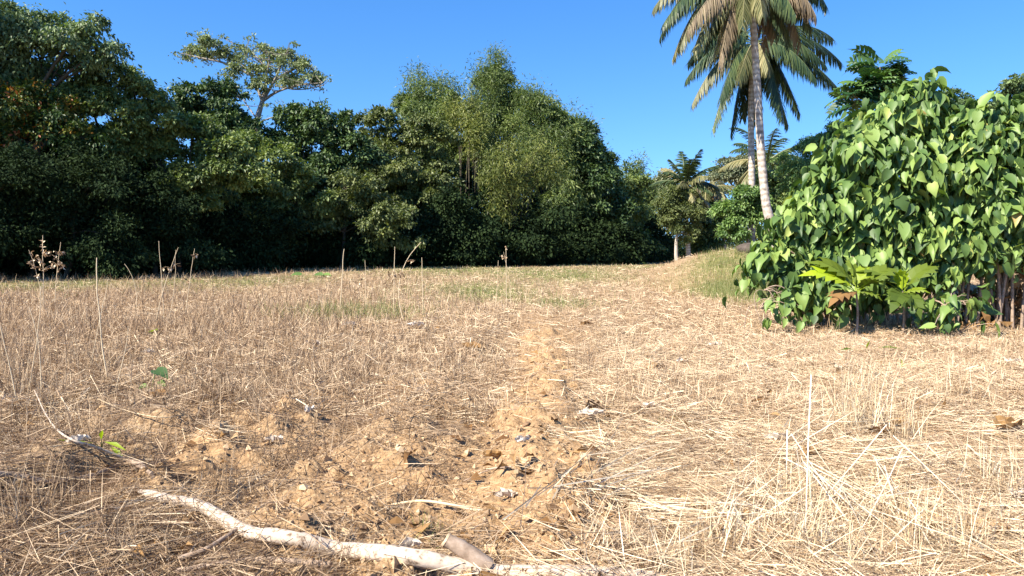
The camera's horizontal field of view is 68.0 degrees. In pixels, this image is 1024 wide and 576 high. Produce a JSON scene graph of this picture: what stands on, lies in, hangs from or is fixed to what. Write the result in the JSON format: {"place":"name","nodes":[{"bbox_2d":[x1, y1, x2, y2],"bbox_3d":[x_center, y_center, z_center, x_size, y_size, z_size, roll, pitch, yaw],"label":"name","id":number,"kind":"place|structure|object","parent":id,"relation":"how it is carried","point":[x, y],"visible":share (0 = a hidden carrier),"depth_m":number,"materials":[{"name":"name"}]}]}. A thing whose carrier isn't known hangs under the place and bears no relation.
{"place":"outdoors","nodes":[
{"label":"outdoors","id":0,"kind":"place"},
{"bbox_2d":[0,250,1023,575],"bbox_3d":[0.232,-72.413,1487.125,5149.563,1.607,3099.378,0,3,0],"label":"ground","id":1,"kind":"structure","parent":0,"point":[528,446],"depth_m":5.52,"materials":[{"name":"soil"}]},
{"bbox_2d":[0,51,56,165],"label":"broadleaf tree","id":2,"kind":"object","parent":1,"relation":"on","point":[3,76],"visible":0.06,"depth_m":37.04,"materials":[{"name":"green plant"}]},
{"bbox_2d":[0,135,78,273],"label":"broadleaf tree","id":3,"kind":"object","parent":1,"relation":"on","point":[24,176],"visible":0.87,"depth_m":32.78,"materials":[{"name":"green plant"}]},
{"bbox_2d":[31,237,53,307],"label":"dry stalk","id":4,"kind":"object","parent":1,"relation":"on","point":[41,261],"visible":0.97,"depth_m":17.97,"materials":[{"name":"brown plant"}]},
{"bbox_2d":[0,317,91,394],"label":"weed tuft","id":5,"kind":"object","parent":1,"relation":"on","point":[14,376],"visible":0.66,"depth_m":7.57,"materials":[{"name":"plant"}]},
{"bbox_2d":[0,445,102,543],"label":"weed tuft","id":6,"kind":"object","parent":1,"relation":"on","point":[17,505],"visible":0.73,"depth_m":3.93,"materials":[{"name":"dry grass"},{"name":"straw"}]},
{"bbox_2d":[0,74,112,277],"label":"broadleaf tree","id":7,"kind":"object","parent":1,"relation":"on","point":[18,102],"visible":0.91,"depth_m":35.13,"materials":[{"name":"green plant"}]},
{"bbox_2d":[49,242,64,306],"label":"dry stalk","id":8,"kind":"object","parent":1,"relation":"on","point":[59,263],"visible":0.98,"depth_m":18.01,"materials":[{"name":"brown plant"}]},
{"bbox_2d":[5,444,109,516],"bbox_3d":[-2.584,1.086,4.300,0.499,0.398,0.623,-1,3,-22],"label":"weed tuft","id":9,"kind":"object","parent":1,"relation":"on","point":[63,486],"visible":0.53,"depth_m":4.32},
{"bbox_2d":[0,0,139,275],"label":"broadleaf tree","id":10,"kind":"object","parent":1,"relation":"on","point":[38,33],"visible":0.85,"depth_m":36.05,"materials":[{"name":"green plant"}]},
{"bbox_2d":[0,390,153,483],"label":"dead branch","id":11,"kind":"object","parent":1,"relation":"on","point":[148,471],"visible":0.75,"depth_m":4.87,"materials":[{"name":"brown wood"}]},
{"bbox_2d":[1,132,163,279],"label":"broadleaf tree","id":12,"kind":"object","parent":1,"relation":"on","point":[59,203],"visible":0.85,"depth_m":34.18,"materials":[{"name":"green plant"}]},
{"bbox_2d":[18,325,146,373],"bbox_3d":[-5.187,0.717,9.074,1.184,0.695,1.068,1,3,16],"label":"weed tuft","id":13,"kind":"object","parent":1,"relation":"on","point":[88,353],"visible":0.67,"depth_m":9.06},
{"bbox_2d":[61,430,124,455],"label":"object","id":14,"kind":"object","parent":1,"relation":"on","point":[116,444],"depth_m":5.03,"materials":[{"name":"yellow plant"}]},
{"bbox_2d":[96,258,107,376],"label":"dry stalk","id":15,"kind":"object","parent":1,"relation":"on","point":[100,320],"visible":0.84,"depth_m":8.23,"materials":[{"name":"beige plant"}]},
{"bbox_2d":[10,488,201,572],"bbox_3d":[-1.954,1.123,3.477,1.073,0.385,0.751,0,3,0],"label":"weed tuft","id":16,"kind":"object","parent":1,"relation":"on","point":[116,530],"visible":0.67,"depth_m":3.57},
{"bbox_2d":[40,61,187,273],"bbox_3d":[-20.500,-6.097,38.891,7.772,10.986,5.298,0,3,0],"label":"broadleaf tree","id":17,"kind":"object","parent":1,"relation":"on","point":[143,113],"visible":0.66,"depth_m":37.66,"materials":[{"name":"green plant"}]},
{"bbox_2d":[138,366,167,393],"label":"seedling","id":18,"kind":"object","parent":1,"relation":"on","point":[158,370],"visible":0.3,"depth_m":7.80,"materials":[{"name":"green plant"}]},
{"bbox_2d":[75,155,236,276],"bbox_3d":[-17.702,-3.551,37.974,7.964,6.308,6.105,0,3,0],"label":"broadleaf tree","id":19,"kind":"object","parent":1,"relation":"on","point":[156,217],"visible":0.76,"depth_m":37.36,"materials":[{"name":"green plant"}]},
{"bbox_2d":[103,106,274,273],"bbox_3d":[-16.778,-5.022,39.684,8.672,8.855,4.896,0,3,0],"label":"broadleaf tree","id":20,"kind":"object","parent":1,"relation":"on","point":[222,155],"visible":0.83,"depth_m":39.05,"materials":[{"name":"green plant"}]},
{"bbox_2d":[136,303,271,342],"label":"weed tuft","id":21,"kind":"object","parent":1,"relation":"on","point":[198,329],"visible":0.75,"depth_m":12.16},
{"bbox_2d":[178,528,237,560],"bbox_3d":[-1.421,1.220,3.602,0.081,0.060,0.338,2,3,31],"label":"stick","id":22,"kind":"object","parent":1,"relation":"on","point":[213,544],"visible":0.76,"depth_m":3.54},
{"bbox_2d":[165,75,269,140],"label":"broadleaf tree","id":23,"kind":"object","parent":1,"relation":"on","point":[221,106],"visible":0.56,"depth_m":45.64,"materials":[{"name":"green plant"}]},
{"bbox_2d":[175,445,263,504],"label":"weed tuft","id":24,"kind":"object","parent":1,"relation":"on","point":[212,472],"visible":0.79,"depth_m":4.55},
{"bbox_2d":[0,278,473,474],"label":"dead weeds","id":25,"kind":"object","parent":1,"relation":"on","point":[55,420],"visible":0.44,"depth_m":7.21,"materials":[{"name":"plant"}]},
{"bbox_2d":[194,363,296,409],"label":"weed tuft","id":26,"kind":"object","parent":1,"relation":"on","point":[245,387],"visible":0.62,"depth_m":7.02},
{"bbox_2d":[168,27,332,129],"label":"umbrella tree","id":27,"kind":"object","parent":1,"relation":"on","point":[281,59],"visible":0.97,"depth_m":56.16,"materials":[{"name":"green plant"}]},
{"bbox_2d":[175,556,331,571],"bbox_3d":[-1.141,1.229,3.378,0.688,0.054,0.094,0,3,0],"label":"stick","id":28,"kind":"object","parent":1,"relation":"on","point":[285,560],"visible":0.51,"depth_m":3.37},
{"bbox_2d":[192,182,322,272],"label":"broadleaf tree","id":29,"kind":"object","parent":1,"relation":"on","point":[261,247],"visible":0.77,"depth_m":42.35,"materials":[{"name":"green plant"}]},
{"bbox_2d":[207,126,340,263],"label":"broadleaf tree","id":30,"kind":"object","parent":1,"relation":"on","point":[290,179],"visible":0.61,"depth_m":43.70,"materials":[{"name":"green plant"}]},
{"bbox_2d":[256,96,394,268],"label":"broadleaf tree","id":31,"kind":"object","parent":1,"relation":"on","point":[301,125],"visible":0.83,"depth_m":47.74,"materials":[{"name":"green plant"}]},
{"bbox_2d":[281,195,405,268],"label":"broadleaf tree","id":32,"kind":"object","parent":1,"relation":"on","point":[353,255],"visible":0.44,"depth_m":46.89,"materials":[{"name":"green plant"}]},
{"bbox_2d":[1,122,685,273],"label":"wood interior","id":33,"kind":"object","parent":1,"relation":"on","point":[650,225],"visible":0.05,"depth_m":67.45,"materials":[{"name":"green plant"}]},
{"bbox_2d":[278,164,428,268],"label":"broadleaf tree","id":34,"kind":"object","parent":1,"relation":"on","point":[385,216],"visible":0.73,"depth_m":46.11,"materials":[{"name":"green plant"}]},
{"bbox_2d":[256,290,478,323],"bbox_3d":[-2.966,0.476,16.156,4.786,0.875,3.989,0,3,0],"label":"green tuft","id":35,"kind":"object","parent":1,"relation":"on","point":[377,310],"visible":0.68,"depth_m":15.96,"materials":[{"name":"green plant"}]},
{"bbox_2d":[0,214,745,278],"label":"undergrowth","id":36,"kind":"object","parent":1,"relation":"on","point":[25,259],"visible":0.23,"depth_m":48.45,"materials":[{"name":"green plant"}]},
{"bbox_2d":[0,244,791,320],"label":"green grass","id":37,"kind":"structure","parent":1,"relation":"on","point":[722,285],"depth_m":27.91,"materials":[{"name":"plant"}]},
{"bbox_2d":[329,103,467,217],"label":"broadleaf tree","id":38,"kind":"object","parent":1,"relation":"on","point":[424,183],"visible":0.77,"depth_m":55.37,"materials":[{"name":"green plant"}]},
{"bbox_2d":[137,489,661,575],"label":"fallen log","id":39,"kind":"object","parent":1,"relation":"on","point":[466,553],"visible":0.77,"depth_m":3.28,"materials":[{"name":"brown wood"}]},
{"bbox_2d":[397,537,421,546],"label":"bleached leaf","id":40,"kind":"object","parent":1,"relation":"on","point":[406,542],"visible":0.69,"depth_m":3.70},
{"bbox_2d":[391,499,482,510],"bbox_3d":[-0.424,1.210,4.218,0.550,0.063,0.034,1,3,17],"label":"stick","id":41,"kind":"object","parent":1,"relation":"on","point":[440,503],"visible":0.78,"depth_m":4.20,"materials":[{"name":"beige wood"}]},
{"bbox_2d":[364,181,510,267],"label":"broadleaf tree","id":42,"kind":"object","parent":1,"relation":"on","point":[469,249],"visible":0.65,"depth_m":52.47,"materials":[{"name":"green plant"}]},
{"bbox_2d":[389,57,491,217],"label":"bamboo clump","id":43,"kind":"object","parent":1,"relation":"on","point":[402,104],"visible":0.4,"depth_m":62.84,"materials":[{"name":"green plant"}]},
{"bbox_2d":[408,286,502,312],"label":"weed tuft","id":44,"kind":"object","parent":1,"relation":"on","point":[441,294],"visible":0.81,"depth_m":17.39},
{"bbox_2d":[437,80,498,208],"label":"bamboo clump","id":45,"kind":"object","parent":1,"relation":"on","point":[470,121],"visible":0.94,"depth_m":59.86,"materials":[{"name":"green plant"}]},
{"bbox_2d":[439,372,529,431],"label":"weed tuft","id":46,"kind":"object","parent":1,"relation":"on","point":[477,407],"visible":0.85,"depth_m":6.48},
{"bbox_2d":[443,40,541,229],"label":"bamboo clump","id":47,"kind":"object","parent":1,"relation":"on","point":[495,79],"visible":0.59,"depth_m":64.43,"materials":[{"name":"green plant"}]},
{"bbox_2d":[494,487,517,496],"bbox_3d":[-0.035,1.161,4.309,0.139,0.056,0.068,0,3,0],"label":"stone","id":48,"kind":"object","parent":1,"relation":"on","point":[506,492],"visible":0.97,"depth_m":4.30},
{"bbox_2d":[0,313,1023,575],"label":"straw litter","id":49,"kind":"object","parent":1,"relation":"on","point":[74,561],"visible":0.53,"depth_m":4.51,"materials":[{"name":"plant"}]},
{"bbox_2d":[960,515,1009,534],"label":"dead leaf","id":50,"kind":"object","parent":49,"relation":"on","point":[969,517],"visible":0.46,"depth_m":3.80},
{"bbox_2d":[0,249,1023,425],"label":"stubble grass","id":51,"kind":"structure","parent":1,"relation":"on","point":[56,315],"depth_m":11.04,"materials":[{"name":"plant"}]},
{"bbox_2d":[0,353,1023,575],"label":"soil crumbs","id":52,"kind":"object","parent":1,"relation":"on","point":[304,517],"visible":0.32,"depth_m":4.30,"materials":[{"name":"soil"}]},
{"bbox_2d":[470,121,572,263],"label":"bamboo clump","id":53,"kind":"object","parent":1,"relation":"on","point":[506,171],"visible":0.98,"depth_m":55.78,"materials":[{"name":"green plant"}]},
{"bbox_2d":[20,315,1023,575],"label":"leaf litter","id":54,"kind":"object","parent":1,"relation":"on","point":[418,529],"visible":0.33,"depth_m":4.65,"materials":[{"name":"plant"}]},
{"bbox_2d":[461,182,590,266],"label":"broadleaf tree","id":55,"kind":"object","parent":1,"relation":"on","point":[531,243],"visible":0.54,"depth_m":56.20,"materials":[{"name":"green plant"}]},
{"bbox_2d":[505,73,607,225],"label":"bamboo clump","id":56,"kind":"object","parent":1,"relation":"on","point":[552,122],"visible":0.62,"depth_m":63.09,"materials":[{"name":"green plant"}]},
{"bbox_2d":[549,335,618,373],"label":"weed tuft","id":57,"kind":"object","parent":1,"relation":"on","point":[585,359],"visible":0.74,"depth_m":9.03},
{"bbox_2d":[560,95,622,184],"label":"bamboo clump","id":58,"kind":"object","parent":1,"relation":"on","point":[615,167],"visible":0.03,"depth_m":66.94,"materials":[{"name":"green plant"}]},
{"bbox_2d":[525,189,659,264],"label":"broadleaf tree","id":59,"kind":"object","parent":1,"relation":"on","point":[596,230],"visible":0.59,"depth_m":62.93,"materials":[{"name":"green plant"}]},
{"bbox_2d":[547,113,641,244],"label":"broadleaf tree","id":60,"kind":"object","parent":1,"relation":"on","point":[598,176],"visible":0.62,"depth_m":64.24,"materials":[{"name":"green plant"}]},
{"bbox_2d":[600,157,668,256],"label":"broadleaf tree","id":61,"kind":"object","parent":1,"relation":"on","point":[628,182],"visible":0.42,"depth_m":72.56,"materials":[{"name":"green plant"}]},
{"bbox_2d":[503,409,768,528],"bbox_3d":[0.565,1.026,4.745,2.118,0.389,1.052,-2,4,-37],"label":"straw bundle","id":62,"kind":"object","parent":1,"relation":"on","point":[554,486],"visible":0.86,"depth_m":4.38,"materials":[{"name":"plant"}]},
{"bbox_2d":[622,147,666,221],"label":"bamboo clump","id":63,"kind":"object","parent":1,"relation":"on","point":[650,191],"visible":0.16,"depth_m":82.58,"materials":[{"name":"green plant"}]},
{"bbox_2d":[600,502,736,575],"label":"grass tuft","id":64,"kind":"object","parent":1,"relation":"on","point":[663,554],"visible":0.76,"depth_m":3.40,"materials":[{"name":"beige plant"}]},
{"bbox_2d":[651,182,707,260],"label":"round tree","id":65,"kind":"object","parent":1,"relation":"on","point":[674,205],"visible":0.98,"depth_m":55.99,"materials":[{"name":"green plant"}]},
{"bbox_2d":[649,149,719,256],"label":"coconut palm","id":66,"kind":"object","parent":1,"relation":"on","point":[688,170],"visible":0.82,"depth_m":57.34,"materials":[{"name":"green plant"}]},
{"bbox_2d":[646,167,732,222],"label":"wood edge tree","id":67,"kind":"object","parent":1,"relation":"on","point":[660,176],"visible":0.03,"depth_m":94.50,"materials":[{"name":"green plant"}]},
{"bbox_2d":[600,482,780,524],"bbox_3d":[0.998,1.175,4.086,0.493,0.224,1.092,-3,4,-43],"label":"straw bundle","id":68,"kind":"object","parent":1,"relation":"on","point":[667,507],"visible":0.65,"depth_m":4.17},
{"bbox_2d":[680,200,732,255],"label":"shrub","id":69,"kind":"object","parent":1,"relation":"on","point":[704,241],"visible":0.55,"depth_m":58.76,"materials":[{"name":"green plant"}]},
{"bbox_2d":[690,181,734,219],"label":"coconut palm","id":70,"kind":"object","parent":1,"relation":"on","point":[717,194],"visible":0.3,"depth_m":65.01,"materials":[{"name":"green plant"}]},
{"bbox_2d":[658,453,815,561],"bbox_3d":[1.092,1.105,4.015,1.128,0.356,0.875,-2,3,-28],"label":"straw bundle","id":71,"kind":"object","parent":1,"relation":"on","point":[741,513],"visible":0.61,"depth_m":3.86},
{"bbox_2d":[652,0,828,246],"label":"coconut palm","id":72,"kind":"object","parent":1,"relation":"on","point":[725,18],"visible":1,"depth_m":24.48,"materials":[{"name":"green plant"}]},
{"bbox_2d":[706,182,775,243],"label":"bush","id":73,"kind":"object","parent":1,"relation":"on","point":[741,209],"visible":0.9,"depth_m":31.99,"materials":[{"name":"green plant"}]},
{"bbox_2d":[702,150,788,185],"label":"rain tree","id":74,"kind":"object","parent":1,"relation":"on","point":[734,175],"visible":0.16,"depth_m":108.13,"materials":[{"name":"green plant"}]},
{"bbox_2d":[650,465,841,566],"bbox_3d":[1.093,1.198,3.633,0.940,0.651,0.592,0,3,0],"label":"grass tuft","id":75,"kind":"object","parent":1,"relation":"on","point":[730,528],"visible":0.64,"depth_m":3.61,"materials":[{"name":"beige plant"}]},
{"bbox_2d":[718,127,808,187],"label":"coconut palm","id":76,"kind":"object","parent":1,"relation":"on","point":[742,149],"visible":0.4,"depth_m":51.38,"materials":[{"name":"green plant"}]},
{"bbox_2d":[684,20,844,242],"bbox_3d":[11.399,-7.177,33.997,7.470,11.416,4.757,0,3,0],"label":"coconut palm","id":77,"kind":"object","parent":1,"relation":"on","point":[808,62],"visible":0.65,"depth_m":33.50,"materials":[{"name":"green plant"}]},
{"bbox_2d":[743,168,787,242],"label":"shrub","id":78,"kind":"object","parent":1,"relation":"on","point":[773,183],"visible":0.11,"depth_m":35.09,"materials":[{"name":"green plant"}]},
{"bbox_2d":[744,285,810,332],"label":"heart leaved bush","id":79,"kind":"object","parent":1,"relation":"on","point":[786,308],"visible":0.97,"depth_m":13.07,"materials":[{"name":"green plant"}]},
{"bbox_2d":[735,408,836,446],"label":"grass tuft","id":80,"kind":"object","parent":1,"relation":"on","point":[780,427],"visible":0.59,"depth_m":5.79,"materials":[{"name":"beige plant"}]},
{"bbox_2d":[723,446,849,516],"bbox_3d":[1.591,1.126,4.168,0.854,0.503,0.555,1,3,23],"label":"grass tuft","id":81,"kind":"object","parent":1,"relation":"on","point":[791,479],"visible":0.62,"depth_m":4.21,"materials":[{"name":"beige plant"}]},
{"bbox_2d":[768,110,874,205],"bbox_3d":[12.419,-3.982,28.961,5.676,5.798,3.530,0,3,0],"label":"feathery tree","id":82,"kind":"object","parent":1,"relation":"on","point":[793,166],"visible":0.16,"depth_m":28.57,"materials":[{"name":"green plant"}]},
{"bbox_2d":[712,448,941,575],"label":"grass tuft","id":83,"kind":"object","parent":1,"relation":"on","point":[857,538],"visible":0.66,"depth_m":3.43,"materials":[{"name":"beige plant"}]},
{"bbox_2d":[772,393,912,446],"bbox_3d":[2.538,1.032,6.158,1.588,0.319,0.992,-1,3,-27],"label":"straw bundle","id":84,"kind":"object","parent":1,"relation":"on","point":[827,421],"visible":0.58,"depth_m":5.83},
{"bbox_2d":[799,257,897,335],"bbox_3d":[5.687,0.168,12.826,1.637,1.399,1.004,1,3,20],"label":"breadfruit sapling","id":85,"kind":"object","parent":1,"relation":"on","point":[829,269],"visible":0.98,"depth_m":12.77,"materials":[{"name":"green plant"}]},
{"bbox_2d":[803,353,894,393],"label":"grass tuft","id":86,"kind":"object","parent":1,"relation":"on","point":[851,381],"visible":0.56,"depth_m":7.61,"materials":[{"name":"beige plant"}]},
{"bbox_2d":[699,375,1015,575],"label":"straw bundle","id":87,"kind":"object","parent":1,"relation":"on","point":[824,479],"visible":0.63,"depth_m":4.20,"materials":[{"name":"plant"}]},
{"bbox_2d":[746,308,980,331],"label":"dry stalk clump","id":88,"kind":"object","parent":1,"relation":"on","point":[830,324],"visible":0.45,"depth_m":13.70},
{"bbox_2d":[813,349,914,434],"bbox_3d":[2.759,0.825,5.955,0.836,0.759,0.699,2,3,29],"label":"grass tuft","id":89,"kind":"object","parent":1,"relation":"on","point":[859,416],"visible":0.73,"depth_m":5.99,"materials":[{"name":"beige plant"}]},
{"bbox_2d":[824,44,916,121],"bbox_3d":[8.963,-2.589,18.933,2.625,6.800,2.116,0,3,0],"label":"breadfruit tree","id":90,"kind":"object","parent":1,"relation":"on","point":[873,75],"visible":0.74,"depth_m":18.58,"materials":[{"name":"green plant"}]},
{"bbox_2d":[722,66,1023,330],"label":"heart leaved bush","id":91,"kind":"object","parent":1,"relation":"on","point":[881,191],"visible":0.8,"depth_m":13.64,"materials":[{"name":"green plant"}]},
{"bbox_2d":[868,424,896,437],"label":"dead leaf","id":92,"kind":"object","parent":1,"relation":"on","point":[878,430],"visible":0.56,"depth_m":5.75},
{"bbox_2d":[805,454,967,544],"bbox_3d":[1.958,1.123,3.923,0.855,0.518,0.776,1,3,21],"label":"grass tuft","id":93,"kind":"object","parent":1,"relation":"on","point":[921,514],"visible":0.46,"depth_m":3.94,"materials":[{"name":"beige plant"}]},
{"bbox_2d":[856,263,938,332],"bbox_3d":[6.613,0.206,12.877,1.339,1.269,0.988,-1,3,-23],"label":"breadfruit sapling","id":94,"kind":"object","parent":1,"relation":"on","point":[901,280],"visible":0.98,"depth_m":12.73,"materials":[{"name":"green plant"}]},
{"bbox_2d":[855,381,952,443],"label":"grass tuft","id":95,"kind":"object","parent":1,"relation":"on","point":[907,418],"visible":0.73,"depth_m":5.65,"materials":[{"name":"beige plant"}]},
{"bbox_2d":[820,425,1014,559],"bbox_3d":[2.024,1.105,4.069,1.016,0.384,1.665,0,3,0],"label":"straw bundle","id":96,"kind":"object","parent":1,"relation":"on","point":[878,499],"visible":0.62,"depth_m":4.22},
{"bbox_2d":[837,418,1023,544],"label":"straw bundle","id":97,"kind":"object","parent":1,"relation":"on","point":[946,456],"visible":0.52,"depth_m":4.87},
{"bbox_2d":[880,467,1023,572],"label":"grass tuft","id":98,"kind":"object","parent":1,"relation":"on","point":[969,540],"visible":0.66,"depth_m":3.55,"materials":[{"name":"beige plant"}]},
{"bbox_2d":[900,351,1004,401],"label":"grass tuft","id":99,"kind":"object","parent":1,"relation":"on","point":[956,383],"visible":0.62,"depth_m":7.32,"materials":[{"name":"beige plant"}]},
{"bbox_2d":[906,282,1002,337],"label":"heart leaved bush","id":100,"kind":"object","parent":1,"relation":"on","point":[946,313],"visible":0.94,"depth_m":12.55,"materials":[{"name":"green plant"}]},
{"bbox_2d":[906,308,1011,331],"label":"dead leaf clump","id":101,"kind":"object","parent":1,"relation":"on","point":[985,316],"visible":0.18,"depth_m":13.95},
{"bbox_2d":[936,85,997,127],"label":"feathery tree","id":102,"kind":"object","parent":1,"relation":"on","point":[962,99],"visible":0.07,"depth_m":25.52,"materials":[{"name":"green plant"}]},
{"bbox_2d":[925,90,1023,330],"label":"heart leaved bush","id":103,"kind":"object","parent":1,"relation":"on","point":[1006,116],"visible":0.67,"depth_m":13.41,"materials":[{"name":"green plant"}]},
{"bbox_2d":[931,421,1023,493],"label":"grass tuft","id":104,"kind":"object","parent":1,"relation":"on","point":[1002,470],"visible":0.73,"depth_m":4.53,"materials":[{"name":"beige plant"}]},
{"bbox_2d":[953,286,1020,321],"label":"dead leaf clump","id":105,"kind":"object","parent":1,"relation":"on","point":[975,295],"visible":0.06,"depth_m":14.88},
{"bbox_2d":[960,265,1023,327],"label":"dead leaf clump","id":106,"kind":"object","parent":1,"relation":"on","point":[1018,287],"visible":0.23,"depth_m":14.20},
{"bbox_2d":[988,72,1023,109],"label":"feathery tree","id":107,"kind":"object","parent":1,"relation":"on","point":[1014,85],"visible":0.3,"depth_m":21.60,"materials":[{"name":"green plant"}]},
{"bbox_2d":[993,415,1021,429],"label":"dead leaf","id":108,"kind":"object","parent":1,"relation":"on","point":[1008,424],"visible":0.9,"depth_m":5.92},
{"bbox_2d":[0,0,1023,234],"label":"sky","id":109,"kind":"structure","parent":0,"point":[609,55],"materials":[{"name":"blue"}]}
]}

